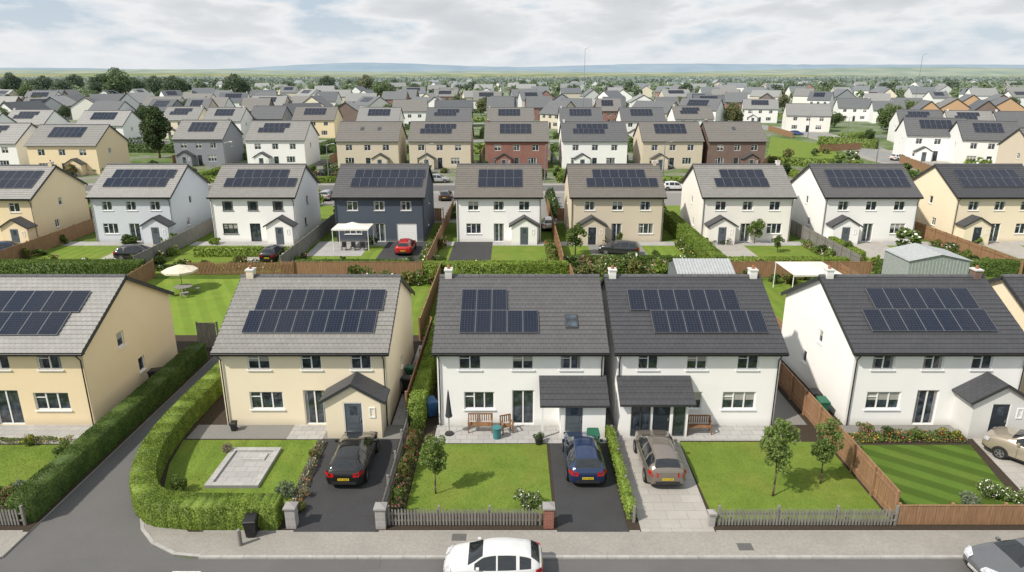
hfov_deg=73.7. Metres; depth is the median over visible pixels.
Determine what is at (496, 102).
house
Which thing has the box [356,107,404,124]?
house
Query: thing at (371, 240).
shrub
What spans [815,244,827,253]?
shrub
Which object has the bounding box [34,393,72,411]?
window
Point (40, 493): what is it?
hedge
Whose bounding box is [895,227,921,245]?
shrub
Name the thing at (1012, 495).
shrub
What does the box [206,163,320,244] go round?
house
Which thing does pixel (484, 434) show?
patio
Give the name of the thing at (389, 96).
house
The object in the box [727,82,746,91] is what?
house
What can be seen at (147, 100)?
house
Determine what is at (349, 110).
house
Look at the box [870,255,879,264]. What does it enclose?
shrub
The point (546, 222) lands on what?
parked car
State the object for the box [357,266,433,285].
flower border
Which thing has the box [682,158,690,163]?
window
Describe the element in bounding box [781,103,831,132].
house
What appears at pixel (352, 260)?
hedge
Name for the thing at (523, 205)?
window
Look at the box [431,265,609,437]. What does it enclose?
house
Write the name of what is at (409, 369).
wheelie bin
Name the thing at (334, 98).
house
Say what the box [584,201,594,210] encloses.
window
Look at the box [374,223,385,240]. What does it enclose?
window
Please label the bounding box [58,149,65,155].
window
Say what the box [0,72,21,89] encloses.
tree
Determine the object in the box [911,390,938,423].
window
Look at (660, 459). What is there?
parked car
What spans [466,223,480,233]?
window
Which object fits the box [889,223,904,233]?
window
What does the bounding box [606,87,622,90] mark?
house
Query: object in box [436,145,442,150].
window
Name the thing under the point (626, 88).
tree
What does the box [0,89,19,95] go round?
house
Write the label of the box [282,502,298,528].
gate pillar
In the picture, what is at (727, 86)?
house
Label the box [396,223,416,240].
garage door
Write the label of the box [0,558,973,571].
road
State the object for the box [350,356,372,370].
window
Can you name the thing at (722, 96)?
house
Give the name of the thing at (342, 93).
house
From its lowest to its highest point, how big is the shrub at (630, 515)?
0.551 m
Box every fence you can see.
[0,218,94,258]
[0,505,26,524]
[127,259,155,281]
[132,218,213,262]
[171,155,175,162]
[187,260,293,274]
[195,321,218,346]
[279,212,335,261]
[280,261,422,273]
[329,152,337,163]
[378,410,408,507]
[387,505,541,524]
[405,316,431,416]
[418,262,440,339]
[426,199,453,260]
[434,208,443,220]
[479,146,483,162]
[547,199,563,260]
[548,146,552,163]
[557,208,563,220]
[569,263,573,273]
[610,425,635,522]
[716,505,899,524]
[731,261,872,276]
[761,154,770,162]
[768,126,793,137]
[775,315,782,331]
[778,362,900,522]
[790,219,860,260]
[819,142,861,151]
[838,263,857,273]
[897,502,1023,524]
[899,154,930,171]
[914,221,1023,273]
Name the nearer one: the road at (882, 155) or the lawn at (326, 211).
the lawn at (326, 211)
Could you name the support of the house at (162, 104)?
on the ground at (450, 233)
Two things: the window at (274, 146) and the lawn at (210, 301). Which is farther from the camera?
the window at (274, 146)
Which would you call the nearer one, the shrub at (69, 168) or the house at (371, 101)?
the shrub at (69, 168)
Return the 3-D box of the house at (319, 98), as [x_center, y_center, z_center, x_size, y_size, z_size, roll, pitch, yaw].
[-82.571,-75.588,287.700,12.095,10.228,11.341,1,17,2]
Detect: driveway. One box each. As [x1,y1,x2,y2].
[101,242,154,258]
[210,193,681,222]
[247,242,296,261]
[293,439,398,531]
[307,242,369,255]
[376,242,429,261]
[448,242,492,260]
[549,443,627,531]
[588,242,647,254]
[618,441,714,531]
[714,242,757,256]
[854,242,889,258]
[890,150,948,162]
[973,439,1023,489]
[984,242,1023,258]
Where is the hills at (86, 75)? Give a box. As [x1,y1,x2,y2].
[0,73,1023,78]
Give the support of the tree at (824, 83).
on the ground at (450, 233)
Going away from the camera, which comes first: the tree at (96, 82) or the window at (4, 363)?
the window at (4, 363)
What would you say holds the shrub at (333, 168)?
on the ground at (550, 178)
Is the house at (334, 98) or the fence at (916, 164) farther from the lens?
the house at (334, 98)
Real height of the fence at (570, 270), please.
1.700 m
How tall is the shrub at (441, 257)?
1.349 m
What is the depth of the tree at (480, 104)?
309.59 m
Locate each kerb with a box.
[140,519,200,557]
[198,555,962,558]
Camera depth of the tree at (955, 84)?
626.40 m
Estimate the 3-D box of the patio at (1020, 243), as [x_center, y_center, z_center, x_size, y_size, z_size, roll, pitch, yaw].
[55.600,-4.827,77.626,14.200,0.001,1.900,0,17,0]
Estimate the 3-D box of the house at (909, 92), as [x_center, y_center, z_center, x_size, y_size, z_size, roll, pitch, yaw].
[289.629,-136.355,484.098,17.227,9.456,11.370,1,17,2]
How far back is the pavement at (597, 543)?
28.07 m
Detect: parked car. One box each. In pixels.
[0,240,19,250]
[113,244,150,258]
[258,244,284,261]
[316,168,332,175]
[320,189,332,200]
[325,431,378,484]
[395,238,416,254]
[433,174,449,182]
[438,189,452,200]
[443,537,542,571]
[541,216,556,229]
[562,431,606,483]
[598,240,639,254]
[633,429,685,484]
[664,181,681,190]
[791,130,803,134]
[889,153,908,160]
[963,536,1023,571]
[982,426,1023,462]
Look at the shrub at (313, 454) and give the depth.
34.02 m
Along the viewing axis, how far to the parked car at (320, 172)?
127.53 m
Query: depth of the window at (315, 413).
37.27 m
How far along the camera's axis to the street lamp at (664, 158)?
123.65 m
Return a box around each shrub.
[0,484,17,503]
[11,479,25,488]
[21,247,30,258]
[21,434,33,445]
[32,249,46,254]
[42,253,57,258]
[50,439,69,457]
[60,234,67,243]
[64,162,77,174]
[121,234,138,243]
[150,255,166,267]
[156,250,165,256]
[167,245,179,255]
[169,474,187,490]
[199,260,211,271]
[208,237,220,243]
[222,442,232,452]
[232,254,247,268]
[274,479,296,498]
[294,252,307,258]
[297,500,306,511]
[298,487,310,497]
[308,449,317,457]
[318,188,323,203]
[330,164,338,173]
[347,264,364,273]
[347,265,360,273]
[366,235,377,244]
[389,496,404,516]
[390,484,403,500]
[393,472,405,489]
[397,462,409,476]
[400,269,414,283]
[402,442,415,455]
[403,451,417,469]
[405,431,417,449]
[406,426,416,437]
[410,412,420,429]
[418,270,433,282]
[438,236,447,248]
[440,168,448,172]
[513,488,541,510]
[532,431,543,442]
[542,168,546,178]
[566,256,573,265]
[570,261,587,270]
[577,263,596,273]
[579,255,593,263]
[614,258,626,273]
[616,232,622,239]
[624,252,638,264]
[626,511,636,519]
[627,259,641,273]
[653,259,668,273]
[768,273,781,281]
[782,148,794,156]
[782,273,799,283]
[783,163,791,172]
[810,148,820,155]
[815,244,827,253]
[821,147,830,153]
[830,159,847,162]
[833,152,845,158]
[845,149,859,159]
[856,422,874,434]
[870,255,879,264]
[880,426,894,436]
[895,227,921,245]
[903,163,912,169]
[909,426,923,438]
[936,427,949,435]
[943,242,959,249]
[952,428,961,437]
[958,490,981,504]
[964,156,982,162]
[965,255,978,258]
[975,159,992,162]
[975,479,1003,498]
[1001,486,1023,504]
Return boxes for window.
[0,160,8,163]
[0,356,11,370]
[0,390,24,423]
[1,147,8,152]
[8,203,20,212]
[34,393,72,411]
[37,149,44,155]
[37,356,63,370]
[55,219,60,227]
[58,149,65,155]
[79,149,86,155]
[101,201,112,210]
[103,223,118,233]
[116,330,126,349]
[125,201,137,210]
[129,223,141,240]
[138,355,147,373]
[149,201,161,210]
[180,142,186,147]
[195,142,201,147]
[208,155,216,160]
[210,142,216,147]
[222,201,233,210]
[223,223,237,233]
[247,201,258,210]
[247,356,271,370]
[250,223,261,240]
[250,392,284,410]
[254,144,260,148]
[272,144,278,148]
[272,201,283,210]
[287,156,295,162]
[290,144,295,148]
[300,356,322,370]
[303,390,325,423]
[344,231,362,234]
[345,158,353,162]
[346,145,351,150]
[347,201,357,210]
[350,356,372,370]
[364,145,370,150]
[374,201,384,210]
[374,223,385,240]
[383,145,388,150]
[400,201,411,210]
[418,145,424,150]
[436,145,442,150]
[451,158,459,163]
[455,145,460,150]
[457,356,481,370]
[463,392,495,410]
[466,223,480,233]
[468,201,478,210]
[493,201,504,210]
[494,145,500,150]
[494,223,503,240]
[511,356,534,370]
[513,145,519,150]
[518,201,529,210]
[528,158,536,162]
[532,145,538,150]
[559,356,581,370]
[572,145,578,150]
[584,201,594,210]
[592,145,597,150]
[606,158,614,162]
[611,145,617,150]
[611,223,621,240]
[612,201,622,210]
[636,356,658,370]
[638,223,652,233]
[639,201,650,210]
[651,145,657,150]
[669,145,675,150]
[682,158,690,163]
[685,356,707,370]
[687,145,693,150]
[689,392,702,410]
[714,158,723,162]
[715,201,725,210]
[717,145,723,150]
[720,392,755,410]
[734,145,740,150]
[735,356,759,370]
[739,223,750,240]
[742,201,752,210]
[751,145,757,150]
[766,223,781,233]
[768,201,779,210]
[800,350,806,364]
[816,329,822,345]
[837,201,848,210]
[861,223,873,240]
[863,392,900,410]
[865,201,876,210]
[870,356,895,370]
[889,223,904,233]
[893,201,904,210]
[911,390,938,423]
[915,138,922,143]
[921,356,943,370]
[934,139,940,144]
[966,156,976,161]
[967,201,978,210]
[969,356,992,370]
[970,143,977,148]
[988,143,995,149]
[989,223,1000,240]
[993,201,1005,210]
[1014,223,1023,233]
[1019,201,1023,210]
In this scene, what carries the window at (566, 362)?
in the house at (527, 349)
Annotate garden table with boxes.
[174,284,192,295]
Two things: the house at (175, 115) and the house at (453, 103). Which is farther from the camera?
the house at (453, 103)
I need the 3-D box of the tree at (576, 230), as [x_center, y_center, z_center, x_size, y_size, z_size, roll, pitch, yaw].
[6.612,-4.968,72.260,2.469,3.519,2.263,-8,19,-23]
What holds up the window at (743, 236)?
in the house at (721, 202)
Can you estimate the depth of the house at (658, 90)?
499.55 m
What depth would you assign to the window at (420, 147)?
137.69 m
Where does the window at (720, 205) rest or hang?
in the house at (721, 202)
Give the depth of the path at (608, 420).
38.15 m
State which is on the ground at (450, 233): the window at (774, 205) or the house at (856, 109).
the house at (856, 109)
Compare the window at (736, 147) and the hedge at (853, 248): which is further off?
the window at (736, 147)
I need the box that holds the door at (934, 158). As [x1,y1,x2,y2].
[932,151,937,160]
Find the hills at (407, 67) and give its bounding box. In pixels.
[0,63,1023,71]
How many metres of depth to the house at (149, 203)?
78.11 m
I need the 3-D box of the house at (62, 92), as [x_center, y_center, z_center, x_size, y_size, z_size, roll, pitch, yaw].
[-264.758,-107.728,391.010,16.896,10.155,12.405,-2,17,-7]
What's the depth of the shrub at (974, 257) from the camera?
67.33 m
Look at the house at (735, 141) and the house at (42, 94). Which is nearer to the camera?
the house at (735, 141)
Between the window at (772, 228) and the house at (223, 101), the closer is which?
the window at (772, 228)
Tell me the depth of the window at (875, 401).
37.14 m
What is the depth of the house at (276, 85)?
590.19 m
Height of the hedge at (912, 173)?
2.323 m
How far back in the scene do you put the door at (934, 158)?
150.60 m
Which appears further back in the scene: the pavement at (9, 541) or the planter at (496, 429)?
the planter at (496, 429)
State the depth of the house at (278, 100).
286.63 m
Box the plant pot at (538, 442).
[535,436,542,444]
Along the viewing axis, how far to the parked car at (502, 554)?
25.66 m
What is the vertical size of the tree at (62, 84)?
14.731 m
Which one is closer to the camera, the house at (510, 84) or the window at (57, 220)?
the window at (57, 220)
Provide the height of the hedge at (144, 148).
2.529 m
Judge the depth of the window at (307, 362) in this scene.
36.46 m
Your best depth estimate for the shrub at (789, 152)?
153.90 m
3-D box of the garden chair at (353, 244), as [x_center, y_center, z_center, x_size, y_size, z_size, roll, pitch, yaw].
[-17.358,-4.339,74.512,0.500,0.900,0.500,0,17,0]
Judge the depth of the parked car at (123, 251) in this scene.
70.34 m
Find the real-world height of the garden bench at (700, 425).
0.950 m
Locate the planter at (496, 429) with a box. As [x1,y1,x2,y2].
[492,425,501,439]
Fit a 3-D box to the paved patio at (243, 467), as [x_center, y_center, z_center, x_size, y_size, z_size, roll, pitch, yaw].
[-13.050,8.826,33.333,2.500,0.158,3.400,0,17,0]
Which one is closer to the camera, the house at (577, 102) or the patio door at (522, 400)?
the patio door at (522, 400)
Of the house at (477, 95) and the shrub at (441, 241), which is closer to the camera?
the shrub at (441, 241)
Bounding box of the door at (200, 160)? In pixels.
[198,155,202,164]
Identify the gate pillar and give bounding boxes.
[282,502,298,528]
[373,502,387,528]
[542,502,554,528]
[707,509,717,526]
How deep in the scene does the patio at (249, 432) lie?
36.66 m
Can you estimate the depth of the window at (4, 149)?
133.32 m
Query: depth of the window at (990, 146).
139.91 m
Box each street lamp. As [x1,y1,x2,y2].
[326,143,334,175]
[544,143,553,181]
[662,141,673,175]
[876,128,886,162]
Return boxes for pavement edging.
[0,530,1023,531]
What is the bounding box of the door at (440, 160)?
[438,158,442,168]
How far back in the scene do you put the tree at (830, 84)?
592.95 m
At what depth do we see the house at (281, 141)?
140.54 m
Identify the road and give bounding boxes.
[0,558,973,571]
[85,185,681,190]
[162,140,633,141]
[762,126,932,165]
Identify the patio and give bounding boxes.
[0,425,91,443]
[61,242,131,245]
[186,425,403,438]
[189,242,266,245]
[204,447,281,487]
[287,425,326,438]
[315,242,387,245]
[435,425,606,442]
[443,242,553,245]
[560,242,676,245]
[613,425,770,440]
[739,242,807,245]
[840,425,954,434]
[879,242,931,245]
[983,242,1023,245]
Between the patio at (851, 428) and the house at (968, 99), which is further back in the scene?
the house at (968, 99)
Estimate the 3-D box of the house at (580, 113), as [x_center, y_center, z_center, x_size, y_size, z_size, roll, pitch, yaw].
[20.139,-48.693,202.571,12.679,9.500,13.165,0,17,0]
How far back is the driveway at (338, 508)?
30.97 m
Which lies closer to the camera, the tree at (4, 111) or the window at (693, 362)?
the window at (693, 362)
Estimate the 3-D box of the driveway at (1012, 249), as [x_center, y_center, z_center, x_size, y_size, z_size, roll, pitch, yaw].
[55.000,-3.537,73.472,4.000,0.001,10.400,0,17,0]
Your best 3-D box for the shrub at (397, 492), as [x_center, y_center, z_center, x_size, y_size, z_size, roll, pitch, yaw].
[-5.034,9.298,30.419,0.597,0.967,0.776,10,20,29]
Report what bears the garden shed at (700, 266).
on the lawn
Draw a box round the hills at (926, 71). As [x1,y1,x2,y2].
[0,67,1023,75]
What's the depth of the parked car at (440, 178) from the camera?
120.35 m
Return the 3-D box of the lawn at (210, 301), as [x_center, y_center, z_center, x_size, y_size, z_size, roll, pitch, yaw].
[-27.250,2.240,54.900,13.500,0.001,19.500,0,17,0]
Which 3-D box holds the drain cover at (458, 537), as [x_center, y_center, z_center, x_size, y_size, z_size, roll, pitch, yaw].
[-2.200,10.447,28.391,0.600,0.006,0.440,0,17,0]
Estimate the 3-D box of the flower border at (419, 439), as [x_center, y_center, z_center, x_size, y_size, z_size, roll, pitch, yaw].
[-5.119,8.497,32.964,0.841,1.038,7.775,0,17,0]
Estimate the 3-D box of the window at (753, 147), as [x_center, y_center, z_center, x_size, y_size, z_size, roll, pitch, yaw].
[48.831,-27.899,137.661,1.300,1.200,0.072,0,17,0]
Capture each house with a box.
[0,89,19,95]
[0,96,22,103]
[0,100,49,112]
[0,110,17,122]
[0,123,37,164]
[0,160,90,242]
[0,274,177,424]
[8,107,69,126]
[23,96,46,101]
[24,90,61,97]
[24,124,129,175]
[32,89,67,94]
[43,95,75,118]
[57,89,81,94]
[58,94,84,101]
[70,96,103,119]
[75,110,143,143]
[85,163,211,244]
[88,101,135,111]
[89,92,124,100]
[98,90,119,93]
[119,92,148,109]
[128,89,152,95]
[142,96,183,106]
[147,99,183,113]
[159,90,182,95]
[164,105,206,138]
[171,118,243,166]
[182,93,215,98]
[184,97,218,109]
[192,87,215,93]
[203,106,253,138]
[204,96,235,106]
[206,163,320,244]
[210,265,414,437]
[213,89,233,96]
[219,92,250,106]
[241,98,274,112]
[244,120,320,165]
[250,89,277,97]
[251,104,292,119]
[252,96,289,105]
[254,83,270,89]
[254,90,277,95]
[273,84,288,94]
[279,86,299,96]
[282,101,321,114]
[288,95,314,102]
[292,106,343,137]
[295,89,318,95]
[303,94,333,105]
[314,86,335,91]
[315,91,342,105]
[329,90,352,102]
[331,163,434,241]
[335,121,406,167]
[338,101,358,120]
[345,93,376,102]
[352,85,366,92]
[355,95,390,106]
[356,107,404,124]
[360,89,373,92]
[382,90,409,103]
[389,82,405,88]
[392,100,428,123]
[396,89,419,99]
[402,87,425,96]
[407,121,473,169]
[411,96,432,100]
[421,93,435,96]
[425,107,472,120]
[427,85,446,91]
[428,95,442,106]
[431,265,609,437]
[433,89,459,99]
[434,98,472,110]
[438,87,460,97]
[454,163,542,244]
[462,91,472,99]
[473,91,501,108]
[474,84,493,90]
[484,118,548,168]
[486,95,513,110]
[487,105,533,121]
[491,96,516,106]
[507,83,518,91]
[510,88,536,104]
[516,84,535,88]
[517,91,542,106]
[525,96,551,119]
[531,86,548,91]
[539,100,575,128]
[542,90,554,99]
[553,92,568,100]
[557,106,602,132]
[558,118,628,168]
[559,88,580,97]
[560,84,579,87]
[561,97,592,106]
[563,159,666,244]
[580,88,598,105]
[594,97,621,120]
[595,90,622,98]
[600,265,788,436]
[602,95,625,106]
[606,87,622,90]
[615,107,665,138]
[619,89,632,101]
[627,93,652,106]
[632,100,678,120]
[632,121,704,169]
[638,85,651,96]
[653,95,678,104]
[655,85,679,96]
[658,88,689,97]
[667,104,714,124]
[673,85,694,92]
[679,98,724,120]
[680,159,796,244]
[686,93,711,97]
[690,83,707,87]
[693,94,724,104]
[698,86,719,92]
[700,118,767,162]
[711,88,740,94]
[714,85,736,88]
[724,91,747,107]
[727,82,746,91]
[741,97,778,122]
[742,87,768,98]
[749,90,782,98]
[758,93,779,102]
[764,84,784,93]
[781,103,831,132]
[781,265,1023,438]
[785,85,805,99]
[790,163,923,244]
[792,88,814,102]
[807,91,833,110]
[830,86,852,92]
[833,89,855,104]
[833,97,870,121]
[854,85,869,96]
[862,92,890,101]
[867,101,905,122]
[869,86,888,92]
[878,88,897,97]
[887,109,943,142]
[890,98,922,102]
[892,117,966,161]
[895,86,913,95]
[904,87,935,98]
[910,100,943,112]
[912,163,1023,244]
[923,90,950,103]
[935,84,953,96]
[936,96,970,110]
[942,108,994,120]
[946,120,1019,162]
[958,94,980,105]
[959,88,968,97]
[964,88,997,99]
[969,99,1000,111]
[984,94,1006,100]
[987,274,1023,392]
[991,96,1023,110]
[992,109,1023,127]
[995,128,1023,165]
[1003,87,1023,93]
[1004,91,1023,106]
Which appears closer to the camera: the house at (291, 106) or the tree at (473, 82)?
the house at (291, 106)
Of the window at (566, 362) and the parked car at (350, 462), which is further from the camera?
the window at (566, 362)
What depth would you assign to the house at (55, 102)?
287.27 m
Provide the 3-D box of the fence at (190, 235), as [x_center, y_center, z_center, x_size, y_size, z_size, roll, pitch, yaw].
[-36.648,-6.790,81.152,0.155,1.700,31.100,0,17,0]
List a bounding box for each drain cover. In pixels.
[364,560,380,567]
[451,534,466,540]
[736,543,753,549]
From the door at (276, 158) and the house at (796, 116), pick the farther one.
the house at (796, 116)
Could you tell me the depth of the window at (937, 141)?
149.72 m
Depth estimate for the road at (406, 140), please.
196.99 m
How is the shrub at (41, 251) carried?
on the lawn at (79, 252)
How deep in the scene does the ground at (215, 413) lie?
31.98 m
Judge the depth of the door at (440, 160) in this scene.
138.57 m
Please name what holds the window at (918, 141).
in the house at (926, 139)
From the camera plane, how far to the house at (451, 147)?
138.14 m
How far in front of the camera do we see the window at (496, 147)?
137.66 m
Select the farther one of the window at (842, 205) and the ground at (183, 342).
the window at (842, 205)
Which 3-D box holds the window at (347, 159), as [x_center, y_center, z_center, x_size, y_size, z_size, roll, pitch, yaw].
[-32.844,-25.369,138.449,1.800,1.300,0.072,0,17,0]
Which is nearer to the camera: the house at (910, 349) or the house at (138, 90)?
the house at (910, 349)
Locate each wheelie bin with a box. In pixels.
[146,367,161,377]
[229,420,237,430]
[242,512,259,537]
[400,374,409,393]
[404,364,414,374]
[426,395,437,416]
[587,428,599,438]
[807,388,822,396]
[815,396,830,411]
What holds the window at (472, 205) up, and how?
in the house at (498, 202)
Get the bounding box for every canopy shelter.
[331,222,373,250]
[773,262,840,287]
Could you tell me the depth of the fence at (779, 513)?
28.97 m
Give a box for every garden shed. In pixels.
[668,258,735,273]
[881,243,971,273]
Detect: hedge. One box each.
[0,258,145,273]
[6,343,207,522]
[127,136,142,143]
[127,143,174,152]
[129,361,284,530]
[193,246,290,256]
[199,165,221,175]
[203,175,215,182]
[242,152,247,159]
[294,258,409,272]
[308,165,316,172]
[316,176,335,182]
[319,138,335,153]
[324,143,336,152]
[404,123,409,129]
[407,268,459,429]
[422,260,568,273]
[473,117,486,121]
[473,143,484,153]
[479,127,483,138]
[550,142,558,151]
[552,132,558,138]
[553,165,563,182]
[569,254,673,266]
[605,425,637,519]
[627,143,632,151]
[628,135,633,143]
[662,175,683,182]
[663,211,726,258]
[726,256,849,262]
[768,156,862,165]
[787,167,800,177]
[817,136,878,148]
[828,236,866,260]
[838,131,874,139]
[873,258,1023,276]
[906,170,921,177]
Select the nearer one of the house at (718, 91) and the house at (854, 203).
the house at (854, 203)
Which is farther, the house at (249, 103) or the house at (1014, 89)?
the house at (1014, 89)
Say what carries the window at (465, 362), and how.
in the house at (527, 349)
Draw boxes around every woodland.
[0,75,1023,85]
[0,77,1023,97]
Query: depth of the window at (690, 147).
137.69 m
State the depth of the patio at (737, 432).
36.45 m
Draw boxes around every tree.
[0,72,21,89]
[0,107,8,115]
[17,84,35,95]
[24,79,43,89]
[35,75,52,89]
[50,79,70,89]
[57,105,70,117]
[64,74,84,88]
[88,74,107,91]
[99,67,133,93]
[129,76,145,88]
[134,104,147,120]
[138,105,172,157]
[143,75,165,94]
[161,75,188,91]
[192,79,207,87]
[205,80,216,87]
[221,73,250,92]
[318,76,335,85]
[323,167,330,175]
[344,78,353,83]
[357,74,373,87]
[372,80,395,96]
[390,78,397,82]
[418,434,448,493]
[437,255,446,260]
[450,94,461,99]
[454,84,464,90]
[464,84,472,89]
[467,80,476,88]
[475,98,485,111]
[553,167,560,175]
[564,223,586,254]
[565,84,579,87]
[623,85,629,91]
[624,80,634,91]
[632,88,642,95]
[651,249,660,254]
[680,82,692,90]
[723,102,744,120]
[746,218,765,242]
[758,417,800,496]
[771,83,782,89]
[771,235,784,251]
[778,94,790,110]
[811,417,844,483]
[817,80,828,89]
[826,81,835,90]
[830,111,842,127]
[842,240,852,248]
[864,128,875,138]
[876,103,904,133]
[878,81,891,88]
[890,79,900,89]
[904,99,915,108]
[941,78,951,82]
[945,80,961,93]
[978,81,992,87]
[1009,81,1023,84]
[1011,97,1020,102]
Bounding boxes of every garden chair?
[341,242,346,250]
[350,242,355,249]
[500,413,513,434]
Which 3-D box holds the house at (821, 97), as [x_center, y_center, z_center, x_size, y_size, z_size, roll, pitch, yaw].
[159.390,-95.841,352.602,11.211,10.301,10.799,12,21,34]
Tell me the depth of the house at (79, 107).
281.44 m
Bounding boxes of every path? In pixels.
[392,345,421,424]
[605,408,613,424]
[773,389,806,424]
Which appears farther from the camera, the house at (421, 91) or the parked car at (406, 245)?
the house at (421, 91)
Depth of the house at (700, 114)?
209.13 m
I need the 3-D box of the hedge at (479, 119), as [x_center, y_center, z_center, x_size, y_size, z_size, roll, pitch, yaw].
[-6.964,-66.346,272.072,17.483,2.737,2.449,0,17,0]
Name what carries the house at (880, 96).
on the ground at (450, 233)
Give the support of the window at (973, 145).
in the house at (973, 140)
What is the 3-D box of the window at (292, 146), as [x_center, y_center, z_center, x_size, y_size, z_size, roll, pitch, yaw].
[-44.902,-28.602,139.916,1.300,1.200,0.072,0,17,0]
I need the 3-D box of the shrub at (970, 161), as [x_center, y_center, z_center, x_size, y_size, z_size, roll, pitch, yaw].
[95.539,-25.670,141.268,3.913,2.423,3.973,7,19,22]
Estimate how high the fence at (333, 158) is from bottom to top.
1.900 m
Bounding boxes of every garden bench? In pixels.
[468,413,492,432]
[687,415,712,434]
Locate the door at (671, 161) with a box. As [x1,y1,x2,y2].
[669,158,673,168]
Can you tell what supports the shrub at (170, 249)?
on the lawn at (187, 252)
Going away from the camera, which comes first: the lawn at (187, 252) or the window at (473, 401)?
the window at (473, 401)
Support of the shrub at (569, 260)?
on the lawn at (662, 250)
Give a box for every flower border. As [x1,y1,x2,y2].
[0,435,73,443]
[0,493,9,512]
[154,258,275,271]
[283,440,325,516]
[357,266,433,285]
[388,426,423,516]
[418,239,433,261]
[451,203,456,217]
[544,186,559,218]
[544,239,556,260]
[571,254,690,275]
[674,238,699,258]
[800,238,833,256]
[847,428,967,442]
[927,238,979,257]
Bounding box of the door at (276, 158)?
[274,156,278,162]
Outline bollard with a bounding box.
[236,528,242,546]
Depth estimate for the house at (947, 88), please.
567.11 m
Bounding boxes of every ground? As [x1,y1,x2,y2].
[0,335,216,557]
[24,79,1001,557]
[75,173,792,182]
[141,335,1023,557]
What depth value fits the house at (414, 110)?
241.57 m
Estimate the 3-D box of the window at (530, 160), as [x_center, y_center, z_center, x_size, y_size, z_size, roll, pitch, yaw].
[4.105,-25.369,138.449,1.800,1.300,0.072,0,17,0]
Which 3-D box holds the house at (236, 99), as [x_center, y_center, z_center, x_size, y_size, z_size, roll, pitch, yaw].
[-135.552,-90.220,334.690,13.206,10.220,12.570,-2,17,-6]
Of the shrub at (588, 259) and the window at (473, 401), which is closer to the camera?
the window at (473, 401)
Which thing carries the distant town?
on the ground at (450, 233)
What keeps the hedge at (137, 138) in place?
on the ground at (450, 233)
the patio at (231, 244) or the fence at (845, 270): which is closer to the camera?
the fence at (845, 270)
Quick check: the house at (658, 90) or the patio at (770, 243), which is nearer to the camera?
the patio at (770, 243)
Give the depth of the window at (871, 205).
77.43 m
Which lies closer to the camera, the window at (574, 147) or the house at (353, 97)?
the window at (574, 147)
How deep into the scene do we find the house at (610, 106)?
253.35 m
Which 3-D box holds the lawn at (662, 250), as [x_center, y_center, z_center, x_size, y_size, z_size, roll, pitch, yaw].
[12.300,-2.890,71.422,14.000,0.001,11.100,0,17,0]
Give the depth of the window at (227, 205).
77.39 m
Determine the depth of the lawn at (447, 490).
32.43 m
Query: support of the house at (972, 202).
on the ground at (450, 233)
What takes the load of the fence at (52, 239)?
on the ground at (450, 233)
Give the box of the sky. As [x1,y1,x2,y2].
[0,0,1023,68]
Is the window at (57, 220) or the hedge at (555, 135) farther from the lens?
the hedge at (555, 135)
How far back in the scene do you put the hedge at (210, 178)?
121.03 m
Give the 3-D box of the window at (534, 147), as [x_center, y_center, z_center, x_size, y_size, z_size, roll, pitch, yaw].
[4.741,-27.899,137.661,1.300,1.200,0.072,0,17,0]
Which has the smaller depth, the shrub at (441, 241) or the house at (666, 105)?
the shrub at (441, 241)
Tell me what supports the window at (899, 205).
in the house at (854, 203)
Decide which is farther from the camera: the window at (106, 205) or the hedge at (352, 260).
the window at (106, 205)
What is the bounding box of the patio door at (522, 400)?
[512,390,533,423]
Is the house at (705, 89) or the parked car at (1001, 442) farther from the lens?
the house at (705, 89)
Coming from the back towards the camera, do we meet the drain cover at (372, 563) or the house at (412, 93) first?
the house at (412, 93)
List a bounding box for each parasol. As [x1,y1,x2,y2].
[161,264,197,289]
[445,391,453,435]
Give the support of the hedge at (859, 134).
on the ground at (450, 233)
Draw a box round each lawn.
[0,445,68,489]
[30,246,118,258]
[147,279,239,334]
[155,246,279,272]
[164,440,316,504]
[306,246,420,269]
[320,205,333,220]
[406,444,551,513]
[410,282,437,334]
[438,246,556,260]
[561,246,684,272]
[665,205,680,215]
[679,442,889,521]
[745,246,822,270]
[763,281,804,321]
[767,137,836,158]
[860,445,1018,508]
[866,246,963,272]
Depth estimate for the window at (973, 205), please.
77.43 m
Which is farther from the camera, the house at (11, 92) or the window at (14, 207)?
the house at (11, 92)
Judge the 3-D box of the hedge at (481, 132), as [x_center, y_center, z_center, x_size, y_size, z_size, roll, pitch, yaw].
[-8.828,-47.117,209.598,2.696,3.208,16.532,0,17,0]
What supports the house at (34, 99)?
on the ground at (450, 233)
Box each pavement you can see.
[0,532,27,556]
[84,183,681,192]
[144,523,1023,556]
[762,125,934,170]
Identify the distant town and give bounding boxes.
[164,79,1015,90]
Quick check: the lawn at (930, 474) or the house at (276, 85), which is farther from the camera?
the house at (276, 85)
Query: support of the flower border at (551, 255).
on the lawn at (524, 253)

